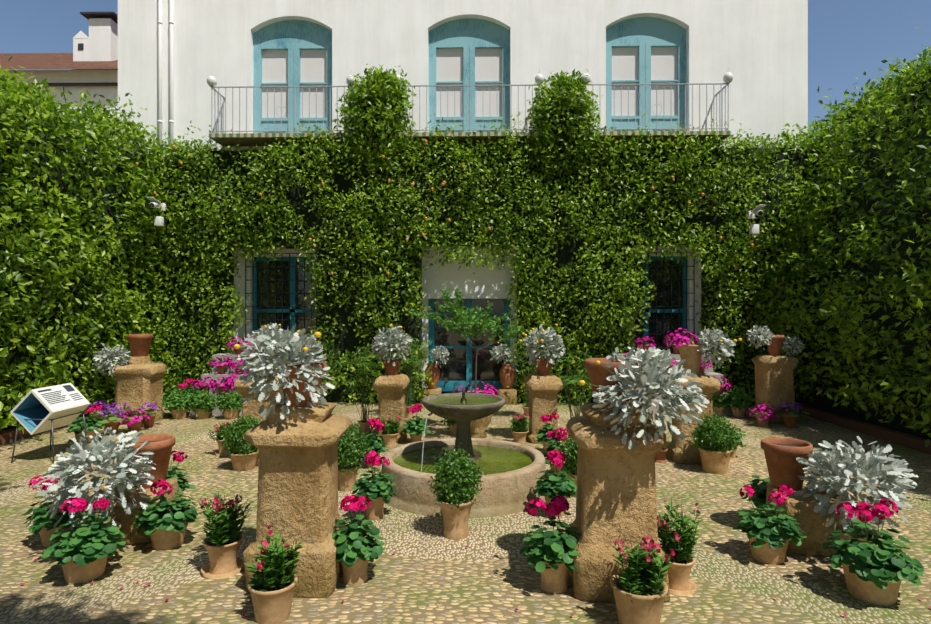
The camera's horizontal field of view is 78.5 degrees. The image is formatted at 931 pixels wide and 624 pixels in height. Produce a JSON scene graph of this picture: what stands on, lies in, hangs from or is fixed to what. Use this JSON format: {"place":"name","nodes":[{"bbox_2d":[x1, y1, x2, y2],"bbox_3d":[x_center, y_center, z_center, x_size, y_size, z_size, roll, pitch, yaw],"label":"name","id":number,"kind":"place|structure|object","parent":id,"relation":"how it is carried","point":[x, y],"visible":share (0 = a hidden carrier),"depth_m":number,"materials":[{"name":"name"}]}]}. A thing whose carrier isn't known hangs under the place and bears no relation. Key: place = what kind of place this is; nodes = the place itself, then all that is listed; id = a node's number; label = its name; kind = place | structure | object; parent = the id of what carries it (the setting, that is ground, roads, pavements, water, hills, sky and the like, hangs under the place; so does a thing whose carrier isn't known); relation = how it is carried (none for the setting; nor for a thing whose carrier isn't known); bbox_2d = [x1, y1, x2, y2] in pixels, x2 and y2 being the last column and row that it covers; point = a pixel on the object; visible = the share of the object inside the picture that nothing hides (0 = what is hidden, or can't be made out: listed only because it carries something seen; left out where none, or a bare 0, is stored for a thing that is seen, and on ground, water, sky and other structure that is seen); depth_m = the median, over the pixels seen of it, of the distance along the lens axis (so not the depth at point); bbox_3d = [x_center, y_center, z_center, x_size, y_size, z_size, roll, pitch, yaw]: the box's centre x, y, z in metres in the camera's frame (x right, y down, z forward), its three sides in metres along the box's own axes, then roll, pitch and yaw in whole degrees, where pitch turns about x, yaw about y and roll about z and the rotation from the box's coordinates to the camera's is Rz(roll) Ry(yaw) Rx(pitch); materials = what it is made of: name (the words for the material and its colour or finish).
{"place":"outdoors","nodes":[
{"label":"outdoors","id":0,"kind":"place"},
{"bbox_2d":[0,69,117,139],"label":"neighbour house","id":1,"kind":"structure","parent":0,"point":[86,76],"depth_m":14.63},
{"bbox_2d":[0,53,117,69],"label":"neighbour roof","id":2,"kind":"structure","parent":1,"relation":"on","point":[45,60],"depth_m":15.82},
{"bbox_2d":[3,11,117,102],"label":"roof eaves","id":3,"kind":"object","parent":2,"relation":"attached to","point":[113,15],"visible":0.31,"depth_m":15.92,"materials":[{"name":"brown metal"}]},
{"bbox_2d":[72,18,117,69],"bbox_3d":[-10.541,-7.517,16.345,1.110,1.500,0.600,0,0,1],"label":"neighbour chimney","id":4,"kind":"object","parent":2,"relation":"on","point":[100,42],"visible":0.62,"depth_m":16.05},
{"bbox_2d":[425,363,439,388],"bbox_3d":[-0.652,1.250,11.101,0.300,0.490,0.300,0,0,1],"label":"urn","id":5,"kind":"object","parent":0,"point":[434,374],"depth_m":11.00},
{"bbox_2d":[422,393,504,462],"bbox_3d":[-0.020,1.296,5.769,0.850,0.840,0.850,0,0,1],"label":"fountain","id":6,"kind":"object","parent":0,"point":[463,416],"visible":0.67,"depth_m":5.56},
{"bbox_2d":[0,402,930,623],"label":"ground","id":7,"kind":"structure","parent":0,"point":[427,572],"depth_m":3.97,"materials":[{"name":"stone"}]},
{"bbox_2d":[11,411,88,462],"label":"sign legs","id":8,"kind":"object","parent":7,"relation":"on","point":[52,436],"visible":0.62,"depth_m":6.73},
{"bbox_2d":[10,383,89,434],"bbox_3d":[-5.080,1.175,6.999,0.512,0.533,0.650,0,0,1],"label":"information sign","id":9,"kind":"object","parent":7,"relation":"on","point":[44,424],"visible":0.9,"depth_m":6.83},
{"bbox_2d":[13,393,49,431],"bbox_3d":[-5.080,1.175,7.000,0.442,0.463,0.648,0,0,1],"label":"info sign inside","id":10,"kind":"object","parent":9,"relation":"attached to","point":[31,406],"visible":0.36,"depth_m":6.83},
{"bbox_2d":[34,384,88,410],"bbox_3d":[-4.950,1.040,6.996,0.236,0.245,0.611,0,0,1],"label":"sign panel","id":11,"kind":"object","parent":9,"relation":"attached to","point":[71,402],"visible":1,"depth_m":6.98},
{"bbox_2d":[38,385,82,403],"bbox_3d":[-4.970,1.016,7.000,0.172,0.178,0.552,0,0,1],"label":"sign text","id":12,"kind":"object","parent":11,"relation":"on","point":[68,388],"visible":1,"depth_m":6.95},
{"bbox_2d":[34,513,78,546],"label":"pot","id":13,"kind":"object","parent":7,"relation":"on","point":[45,535],"visible":0.17,"depth_m":4.29,"materials":[{"name":"beige ceramic"}]},
{"bbox_2d":[0,95,136,430],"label":"hedge","id":14,"kind":"object","parent":7,"relation":"on","point":[18,355],"visible":0.04,"depth_m":9.21,"materials":[{"name":"green"}]},
{"bbox_2d":[59,546,107,583],"bbox_3d":[-2.559,1.675,3.833,0.319,0.200,0.319,0,0,1],"label":"pot","id":15,"kind":"object","parent":7,"relation":"on","point":[74,573],"visible":0.27,"depth_m":3.73,"materials":[{"name":"beige ceramic"}]},
{"bbox_2d":[83,478,178,544],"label":"stone block","id":16,"kind":"structure","parent":7,"relation":"on","point":[119,514],"depth_m":4.35,"materials":[{"name":"stone"}]},
{"bbox_2d":[125,434,175,488],"bbox_3d":[-2.589,1.226,4.672,0.377,0.380,0.377,0,0,1],"label":"flower pot","id":17,"kind":"object","parent":16,"relation":"on","point":[159,446],"visible":0.58,"depth_m":4.60,"materials":[{"name":"orange ceramic"}]},
{"bbox_2d":[111,356,166,423],"bbox_3d":[-5.311,1.252,9.309,0.667,1.065,0.658,0,0,1],"label":"pedestal","id":18,"kind":"object","parent":7,"relation":"on","point":[139,382],"visible":0.65,"depth_m":9.04,"materials":[{"name":"stone"}]},
{"bbox_2d":[126,334,152,356],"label":"terracotta pot","id":19,"kind":"object","parent":18,"relation":"on","point":[139,345],"visible":1,"depth_m":9.19,"materials":[{"name":"ceramic"}]},
{"bbox_2d":[146,519,186,550],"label":"pot","id":20,"kind":"object","parent":7,"relation":"on","point":[164,539],"visible":0.38,"depth_m":4.24,"materials":[{"name":"beige ceramic"}]},
{"bbox_2d":[189,353,248,414],"bbox_3d":[-4.196,1.280,10.289,1.100,0.990,1.000,0,0,1],"label":"flower stand","id":21,"kind":"object","parent":7,"relation":"on","point":[213,374],"visible":0.12,"depth_m":10.12,"materials":[{"name":"concrete"}]},
{"bbox_2d":[201,532,243,578],"bbox_3d":[-1.663,1.665,3.913,0.283,0.220,0.283,0,0,1],"label":"flower pot","id":22,"kind":"object","parent":7,"relation":"on","point":[225,562],"visible":0.88,"depth_m":3.84,"materials":[{"name":"beige ceramic"}]},
{"bbox_2d":[228,450,258,470],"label":"pot","id":23,"kind":"object","parent":7,"relation":"on","point":[241,462],"visible":0.62,"depth_m":6.35,"materials":[{"name":"beige ceramic"}]},
{"bbox_2d":[234,375,279,465],"bbox_3d":[-2.422,1.266,6.806,0.555,1.030,0.584,0,0,-6],"label":"pedestal","id":24,"kind":"object","parent":7,"relation":"on","point":[252,406],"visible":0.12,"depth_m":6.59,"materials":[{"name":"stone"}]},
{"bbox_2d":[247,574,297,623],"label":"pot","id":25,"kind":"object","parent":7,"relation":"on","point":[271,606],"visible":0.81,"depth_m":3.23,"materials":[{"name":"beige ceramic"}]},
{"bbox_2d":[243,402,351,597],"bbox_3d":[-1.117,1.194,3.837,0.623,1.173,0.613,0,0,1],"label":"pedestal","id":26,"kind":"object","parent":7,"relation":"on","point":[297,498],"visible":0.85,"depth_m":3.62,"materials":[{"name":"stone"}]},
{"bbox_2d":[274,361,326,406],"bbox_3d":[-1.112,0.485,3.837,0.347,0.280,0.347,0,0,1],"label":"terracotta pot","id":27,"kind":"object","parent":26,"relation":"on","point":[293,396],"visible":0.35,"depth_m":3.73,"materials":[{"name":"ceramic"}]},
{"bbox_2d":[338,464,359,490],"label":"flower pot","id":28,"kind":"object","parent":7,"relation":"on","point":[346,483],"visible":0.58,"depth_m":5.64,"materials":[{"name":"beige ceramic"}]},
{"bbox_2d":[341,543,371,585],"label":"flower pot","id":29,"kind":"object","parent":7,"relation":"on","point":[356,574],"visible":0.33,"depth_m":3.71,"materials":[{"name":"beige ceramic"}]},
{"bbox_2d":[364,496,383,519],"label":"flower pot","id":30,"kind":"object","parent":7,"relation":"on","point":[374,511],"visible":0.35,"depth_m":4.86,"materials":[{"name":"beige ceramic"}]},
{"bbox_2d":[381,432,398,447],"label":"flower pot","id":31,"kind":"object","parent":7,"relation":"on","point":[390,439],"visible":0.85,"depth_m":7.46,"materials":[{"name":"beige ceramic"}]},
{"bbox_2d":[373,374,409,442],"bbox_3d":[-1.029,1.327,7.925,0.480,0.913,0.493,0,0,1],"label":"pedestal","id":32,"kind":"object","parent":7,"relation":"on","point":[390,389],"visible":0.83,"depth_m":7.76,"materials":[{"name":"stone"}]},
{"bbox_2d":[382,358,401,374],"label":"terracotta pot","id":33,"kind":"object","parent":32,"relation":"on","point":[390,369],"visible":0.85,"depth_m":7.85,"materials":[{"name":"ceramic"}]},
{"bbox_2d":[81,407,809,423],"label":"soft round leaves","id":34,"kind":"object","parent":7,"relation":"on","point":[793,414],"visible":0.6,"depth_m":8.69,"materials":[{"name":"green plant"}]},
{"bbox_2d":[86,401,802,417],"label":"purple flowers","id":35,"kind":"object","parent":34,"relation":"on","point":[155,405],"visible":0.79,"depth_m":8.78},
{"bbox_2d":[120,332,772,597],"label":"soft leaves","id":36,"kind":"object","parent":7,"relation":"on","point":[179,399],"visible":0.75,"depth_m":3.69,"materials":[{"name":"green plant"}]},
{"bbox_2d":[118,328,776,425],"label":"flowers","id":37,"kind":"object","parent":7,"relation":"on","point":[676,340],"visible":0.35,"depth_m":9.65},
{"bbox_2d":[437,497,474,539],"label":"flower pot","id":38,"kind":"object","parent":7,"relation":"on","point":[456,519],"visible":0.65,"depth_m":4.45,"materials":[{"name":"beige ceramic"}]},
{"bbox_2d":[39,324,884,600],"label":"plant stems","id":39,"kind":"object","parent":7,"relation":"on","point":[408,398],"visible":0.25,"depth_m":6.55,"materials":[{"name":"green"}]},
{"bbox_2d":[200,413,699,571],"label":"flowers","id":40,"kind":"object","parent":39,"relation":"attached to","point":[647,538],"visible":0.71,"depth_m":3.36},
{"bbox_2d":[333,338,592,386],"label":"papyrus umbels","id":41,"kind":"object","parent":39,"relation":"attached to","point":[567,379],"visible":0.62,"depth_m":8.28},
{"bbox_2d":[234,322,741,384],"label":"flowers","id":42,"kind":"object","parent":39,"relation":"on","point":[318,335],"visible":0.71,"depth_m":6.55,"materials":[{"name":"orange"}]},
{"bbox_2d":[118,0,807,394],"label":"palace facade","id":43,"kind":"structure","parent":7,"relation":"on","point":[758,48],"depth_m":11.48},
{"bbox_2d":[146,197,165,225],"bbox_3d":[-5.561,-1.794,10.261,0.147,0.469,0.461,0,0,1],"label":"security cam","id":44,"kind":"object","parent":43,"relation":"attached to","point":[158,220],"visible":1,"depth_m":10.29,"materials":[{"name":"white"}]},
{"bbox_2d":[158,0,173,146],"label":"downpipes","id":45,"kind":"object","parent":43,"relation":"attached to","point":[171,69],"visible":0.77,"depth_m":11.49,"materials":[{"name":"metal"}]},
{"bbox_2d":[245,253,315,359],"bbox_3d":[-3.526,-0.110,11.473,1.796,2.144,0.110,0,0,1],"label":"window grille","id":46,"kind":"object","parent":43,"relation":"attached to","point":[275,293],"depth_m":11.43,"materials":[{"name":"grey metal"}]},
{"bbox_2d":[212,137,351,146],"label":"balcony slab","id":47,"kind":"structure","parent":43,"relation":"attached to","point":[242,141],"depth_m":11.14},
{"bbox_2d":[209,133,357,146],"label":"balcony slab","id":48,"kind":"structure","parent":47,"relation":"attached to","point":[217,135],"depth_m":10.90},
{"bbox_2d":[211,86,355,132],"bbox_3d":[-3.530,-4.035,11.226,2.720,1.220,0.605,0,0,1],"label":"balcony railing","id":49,"kind":"object","parent":43,"relation":"attached to","point":[246,131],"visible":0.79,"depth_m":10.94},
{"bbox_2d":[207,75,354,86],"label":"ball finials","id":50,"kind":"object","parent":49,"relation":"attached to","point":[211,81],"visible":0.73,"depth_m":10.88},
{"bbox_2d":[254,257,315,335],"bbox_3d":[-3.523,-0.124,11.663,1.660,2.000,0.100,0,0,1],"label":"window frame","id":51,"kind":"object","parent":43,"relation":"attached to","point":[293,310],"visible":0.35,"depth_m":11.62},
{"bbox_2d":[257,261,315,344],"bbox_3d":[-3.522,-0.124,11.688,1.560,1.900,0.006,0,0,1],"label":"window glass","id":52,"kind":"object","parent":51,"relation":"in","point":[285,290],"depth_m":11.69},
{"bbox_2d":[253,20,331,132],"bbox_3d":[-3.522,-4.710,11.728,1.660,2.570,0.100,0,0,1],"label":"balcony door","id":53,"kind":"structure","parent":43,"relation":"attached to","point":[294,38],"depth_m":11.69,"materials":[{"name":"blue paint"}]},
{"bbox_2d":[262,50,326,117],"bbox_3d":[-3.521,-4.724,11.758,1.370,1.500,0.010,0,0,1],"label":"balcony door blind","id":54,"kind":"object","parent":53,"relation":"attached to","point":[275,66],"depth_m":11.76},
{"bbox_2d":[398,136,534,145],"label":"balcony slab","id":55,"kind":"structure","parent":43,"relation":"attached to","point":[481,138],"depth_m":11.01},
{"bbox_2d":[396,132,541,136],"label":"balcony slab","id":56,"kind":"structure","parent":55,"relation":"attached to","point":[408,134],"depth_m":10.84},
{"bbox_2d":[398,68,539,131],"bbox_3d":[0.069,-4.035,11.166,2.720,1.220,0.605,0,0,1],"label":"balcony railing","id":57,"kind":"object","parent":43,"relation":"attached to","point":[461,130],"visible":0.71,"depth_m":10.88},
{"bbox_2d":[428,299,509,395],"bbox_3d":[0.077,0.276,11.619,1.760,3.000,0.300,0,0,1],"label":"patio door","id":58,"kind":"structure","parent":43,"relation":"attached to","point":[453,368],"depth_m":11.63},
{"bbox_2d":[429,18,509,131],"bbox_3d":[0.078,-4.710,11.669,1.660,2.570,0.100,0,0,1],"label":"balcony door","id":59,"kind":"structure","parent":43,"relation":"attached to","point":[468,36],"depth_m":11.62,"materials":[{"name":"blue paint"}]},
{"bbox_2d":[436,48,501,116],"bbox_3d":[0.078,-4.724,11.699,1.370,1.500,0.010,0,0,1],"label":"balcony door blind","id":60,"kind":"object","parent":59,"relation":"attached to","point":[488,67],"depth_m":11.69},
{"bbox_2d":[422,248,516,298],"bbox_3d":[0.074,-0.775,11.419,1.940,1.018,0.036,0,0,1],"label":"roller blind door","id":61,"kind":"structure","parent":43,"relation":"attached to","point":[482,282],"depth_m":11.41,"materials":[{"name":"white fabric"}]},
{"bbox_2d":[606,17,685,130],"bbox_3d":[3.647,-4.710,11.610,1.660,2.570,0.100,0,0,1],"label":"balcony door","id":62,"kind":"structure","parent":43,"relation":"attached to","point":[644,35],"depth_m":11.57,"materials":[{"name":"blue paint"}]},
{"bbox_2d":[612,47,676,115],"bbox_3d":[3.648,-4.724,11.639,1.370,1.500,0.010,0,0,1],"label":"balcony door blind","id":63,"kind":"object","parent":62,"relation":"attached to","point":[625,63],"depth_m":11.63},
{"bbox_2d":[585,83,728,131],"bbox_3d":[3.639,-4.035,11.107,2.720,1.220,0.605,0,0,1],"label":"balcony railing","id":64,"kind":"object","parent":43,"relation":"attached to","point":[716,94],"visible":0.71,"depth_m":10.81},
{"bbox_2d":[581,72,732,83],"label":"ball finials","id":65,"kind":"object","parent":64,"relation":"on","point":[727,77],"visible":0.88,"depth_m":10.76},
{"bbox_2d":[587,135,728,144],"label":"balcony slab","id":66,"kind":"structure","parent":43,"relation":"attached to","point":[663,136],"depth_m":10.95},
{"bbox_2d":[588,131,730,143],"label":"balcony slab","id":67,"kind":"structure","parent":66,"relation":"attached to","point":[608,133],"depth_m":10.78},
{"bbox_2d":[634,256,687,352],"bbox_3d":[3.646,-0.124,11.544,1.660,2.000,0.100,0,0,1],"label":"window frame","id":68,"kind":"object","parent":43,"relation":"attached to","point":[682,310],"visible":0.21,"depth_m":11.49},
{"bbox_2d":[634,261,681,350],"bbox_3d":[3.647,-0.124,11.569,1.560,1.900,0.006,0,0,1],"label":"window grille","id":69,"kind":"object","parent":68,"relation":"in","point":[652,317],"depth_m":11.56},
{"bbox_2d":[634,252,694,352],"bbox_3d":[3.643,-0.110,11.354,1.796,2.144,0.110,0,0,1],"label":"window grille","id":70,"kind":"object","parent":43,"relation":"attached to","point":[671,306],"depth_m":11.30,"materials":[{"name":"grey metal"}]},
{"bbox_2d":[382,438,544,517],"bbox_3d":[-0.020,1.611,5.769,1.740,0.330,1.740,0,0,1],"label":"fountain basin","id":71,"kind":"object","parent":7,"relation":"on","point":[506,493],"visible":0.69,"depth_m":5.11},
{"bbox_2d":[393,396,532,474],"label":"fountain water","id":72,"kind":"structure","parent":71,"relation":"in","point":[497,460],"depth_m":5.83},
{"bbox_2d":[0,25,930,447],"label":"citrus hedge leaves","id":73,"kind":"object","parent":7,"relation":"on","point":[106,127],"visible":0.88,"depth_m":10.62,"materials":[{"name":"green plant"}]},
{"bbox_2d":[135,139,753,274],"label":"oranges","id":74,"kind":"object","parent":73,"relation":"on","point":[432,189],"visible":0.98,"depth_m":10.56,"materials":[{"name":"orange food"}]},
{"bbox_2d":[357,99,580,152],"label":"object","id":75,"kind":"object","parent":73,"relation":"on","point":[564,122],"visible":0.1,"depth_m":10.75,"materials":[{"name":"black"}]},
{"bbox_2d":[748,205,765,233],"bbox_3d":[5.147,-1.624,10.084,0.147,0.469,0.461,0,0,1],"label":"security cam","id":76,"kind":"object","parent":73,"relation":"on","point":[753,228],"visible":0.96,"depth_m":10.12,"materials":[{"name":"white"}]},
{"bbox_2d":[0,403,930,454],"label":"garden bed edging","id":77,"kind":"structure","parent":7,"relation":"on","point":[872,430],"depth_m":8.07,"materials":[{"name":"brown brick"}]},
{"bbox_2d":[31,322,918,536],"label":"silver-leaved plants","id":78,"kind":"object","parent":7,"relation":"on","point":[278,346],"visible":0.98,"depth_m":3.92,"materials":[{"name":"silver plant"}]},
{"bbox_2d":[460,391,491,437],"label":"stone block","id":79,"kind":"structure","parent":7,"relation":"on","point":[478,427],"depth_m":7.98,"materials":[{"name":"stone"}]},
{"bbox_2d":[416,289,518,392],"bbox_3d":[0.167,0.437,8.124,1.511,1.561,1.490,0,0,-27],"label":"tree trunk","id":80,"kind":"object","parent":79,"relation":"in","point":[476,351],"visible":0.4,"depth_m":8.11,"materials":[{"name":"brown plant"}]},
{"bbox_2d":[408,281,523,344],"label":"tree leaves","id":81,"kind":"object","parent":80,"relation":"on","point":[468,316],"visible":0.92,"depth_m":7.99,"materials":[{"name":"green plant"}]},
{"bbox_2d":[134,148,825,403],"bbox_3d":[0.221,-0.700,11.266,13.500,4.950,0.300,0,0,1],"label":"espalier","id":82,"kind":"object","parent":7,"relation":"on","point":[563,256],"visible":0.33,"depth_m":11.13,"materials":[{"name":"green"}]},
{"bbox_2d":[221,410,743,509],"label":"green potted shrubs","id":83,"kind":"object","parent":7,"relation":"on","point":[456,480],"visible":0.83,"depth_m":5.59,"materials":[{"name":"green plant"}]},
{"bbox_2d":[498,388,516,404],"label":"stone block","id":84,"kind":"structure","parent":7,"relation":"on","point":[511,398],"depth_m":10.93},
{"bbox_2d":[499,363,514,388],"bbox_3d":[0.808,1.250,11.076,0.300,0.490,0.300,0,0,1],"label":"terracotta urn","id":85,"kind":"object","parent":84,"relation":"on","point":[507,374],"depth_m":10.98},
{"bbox_2d":[511,429,528,444],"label":"flower pot","id":86,"kind":"object","parent":7,"relation":"on","point":[520,437],"visible":0.83,"depth_m":7.59,"materials":[{"name":"beige ceramic"}]},
{"bbox_2d":[524,373,562,443],"bbox_3d":[1.075,1.325,7.905,0.493,0.914,0.498,0,0,1],"label":"pedestal","id":87,"kind":"object","parent":7,"relation":"on","point":[543,391],"visible":0.79,"depth_m":7.73,"materials":[{"name":"stone"}]},
{"bbox_2d":[534,359,550,375],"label":"terracotta pot","id":88,"kind":"object","parent":87,"relation":"on","point":[542,369],"visible":0.73,"depth_m":7.82,"materials":[{"name":"ceramic"}]},
{"bbox_2d":[540,558,568,593],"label":"flower pot","id":89,"kind":"object","parent":7,"relation":"on","point":[553,581],"visible":0.38,"depth_m":3.60,"materials":[{"name":"beige ceramic"}]},
{"bbox_2d":[565,403,669,601],"bbox_3d":[0.976,1.202,3.742,0.613,1.159,0.618,0,0,1],"label":"pedestal","id":90,"kind":"object","parent":7,"relation":"on","point":[616,490],"visible":0.79,"depth_m":3.55,"materials":[{"name":"stone"}]},
{"bbox_2d":[584,358,642,409],"bbox_3d":[0.977,0.470,3.753,0.388,0.310,0.388,0,0,1],"label":"terracotta pot","id":91,"kind":"object","parent":90,"relation":"on","point":[599,374],"visible":0.4,"depth_m":3.64,"materials":[{"name":"ceramic"}]},
{"bbox_2d":[610,572,667,623],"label":"pot","id":92,"kind":"object","parent":7,"relation":"on","point":[642,609],"visible":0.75,"depth_m":3.13,"materials":[{"name":"beige ceramic"}]},
{"bbox_2d":[655,448,667,462],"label":"terracotta pot","id":93,"kind":"object","parent":7,"relation":"on","point":[660,455],"visible":0.67,"depth_m":6.70,"materials":[{"name":"ceramic"}]},
{"bbox_2d":[610,353,731,414],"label":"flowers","id":94,"kind":"object","parent":7,"relation":"on","point":[710,372],"visible":0.17,"depth_m":10.16,"materials":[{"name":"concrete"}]},
{"bbox_2d":[666,555,695,595],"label":"flower pot","id":95,"kind":"object","parent":7,"relation":"on","point":[681,583],"visible":0.6,"depth_m":3.60,"materials":[{"name":"beige ceramic"}]},
{"bbox_2d":[667,373,720,463],"bbox_3d":[2.713,1.265,6.869,0.566,1.039,0.578,0,0,1],"label":"pedestal","id":96,"kind":"object","parent":7,"relation":"on","point":[680,451],"visible":0.46,"depth_m":6.67,"materials":[{"name":"stone"}]},
{"bbox_2d":[677,343,702,375],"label":"flower pot","id":97,"kind":"object","parent":96,"relation":"on","point":[690,353],"visible":0.65,"depth_m":6.77,"materials":[{"name":"beige ceramic"}]},
{"bbox_2d":[698,445,732,473],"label":"pot","id":98,"kind":"object","parent":7,"relation":"on","point":[714,463],"visible":0.73,"depth_m":6.23,"materials":[{"name":"beige ceramic"}]},
{"bbox_2d":[754,412,771,426],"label":"flower pot","id":99,"kind":"object","parent":7,"relation":"on","point":[763,423],"visible":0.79,"depth_m":8.81,"materials":[{"name":"beige ceramic"}]},
{"bbox_2d":[745,525,791,564],"bbox_3d":[2.180,1.681,4.107,0.299,0.190,0.299,0,0,1],"label":"pot","id":100,"kind":"object","parent":7,"relation":"on","point":[765,553],"visible":0.35,"depth_m":4.01,"materials":[{"name":"beige ceramic"}]},
{"bbox_2d":[751,354,798,423],"bbox_3d":[5.042,1.244,9.277,0.569,1.083,0.562,0,0,1],"label":"pedestal","id":101,"kind":"object","parent":7,"relation":"on","point":[774,382],"visible":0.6,"depth_m":9.06,"materials":[{"name":"stone"}]},
{"bbox_2d":[765,335,784,355],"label":"terracotta pot","id":102,"kind":"object","parent":101,"relation":"on","point":[775,348],"visible":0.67,"depth_m":9.19,"materials":[{"name":"ceramic"}]},
{"bbox_2d":[781,413,798,427],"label":"terracotta pot","id":103,"kind":"object","parent":7,"relation":"on","point":[789,421],"visible":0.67,"depth_m":8.74,"materials":[{"name":"ceramic"}]},
{"bbox_2d":[766,483,867,556],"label":"stone block","id":104,"kind":"structure","parent":7,"relation":"on","point":[800,509],"depth_m":4.15,"materials":[{"name":"stone"}]},
{"bbox_2d":[760,437,812,490],"bbox_3d":[2.560,1.216,4.547,0.367,0.360,0.367,0,0,1],"label":"terracotta pot","id":105,"kind":"object","parent":104,"relation":"on","point":[784,466],"visible":0.98,"depth_m":4.44,"materials":[{"name":"brown ceramic"}]},
{"bbox_2d":[780,71,930,439],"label":"hedge","id":106,"kind":"object","parent":7,"relation":"on","point":[823,402],"visible":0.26,"depth_m":8.92,"materials":[{"name":"green"}]},
{"bbox_2d":[837,552,901,605],"bbox_3d":[2.541,1.661,3.565,0.360,0.230,0.360,0,0,1],"label":"pot","id":107,"kind":"object","parent":7,"relation":"on","point":[870,592],"visible":0.4,"depth_m":3.46,"materials":[{"name":"beige ceramic"}]},
{"bbox_2d":[0,0,930,140],"label":"sky","id":108,"kind":"structure","parent":0,"point":[847,39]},
{"bbox_2d":[21,378,924,588],"bbox_3d":[-1.793,1.425,6.101,10.565,0.491,5.172,0,0,31],"label":"geranium","id":109,"kind":"object","parent":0,"point":[91,544],"depth_m":3.82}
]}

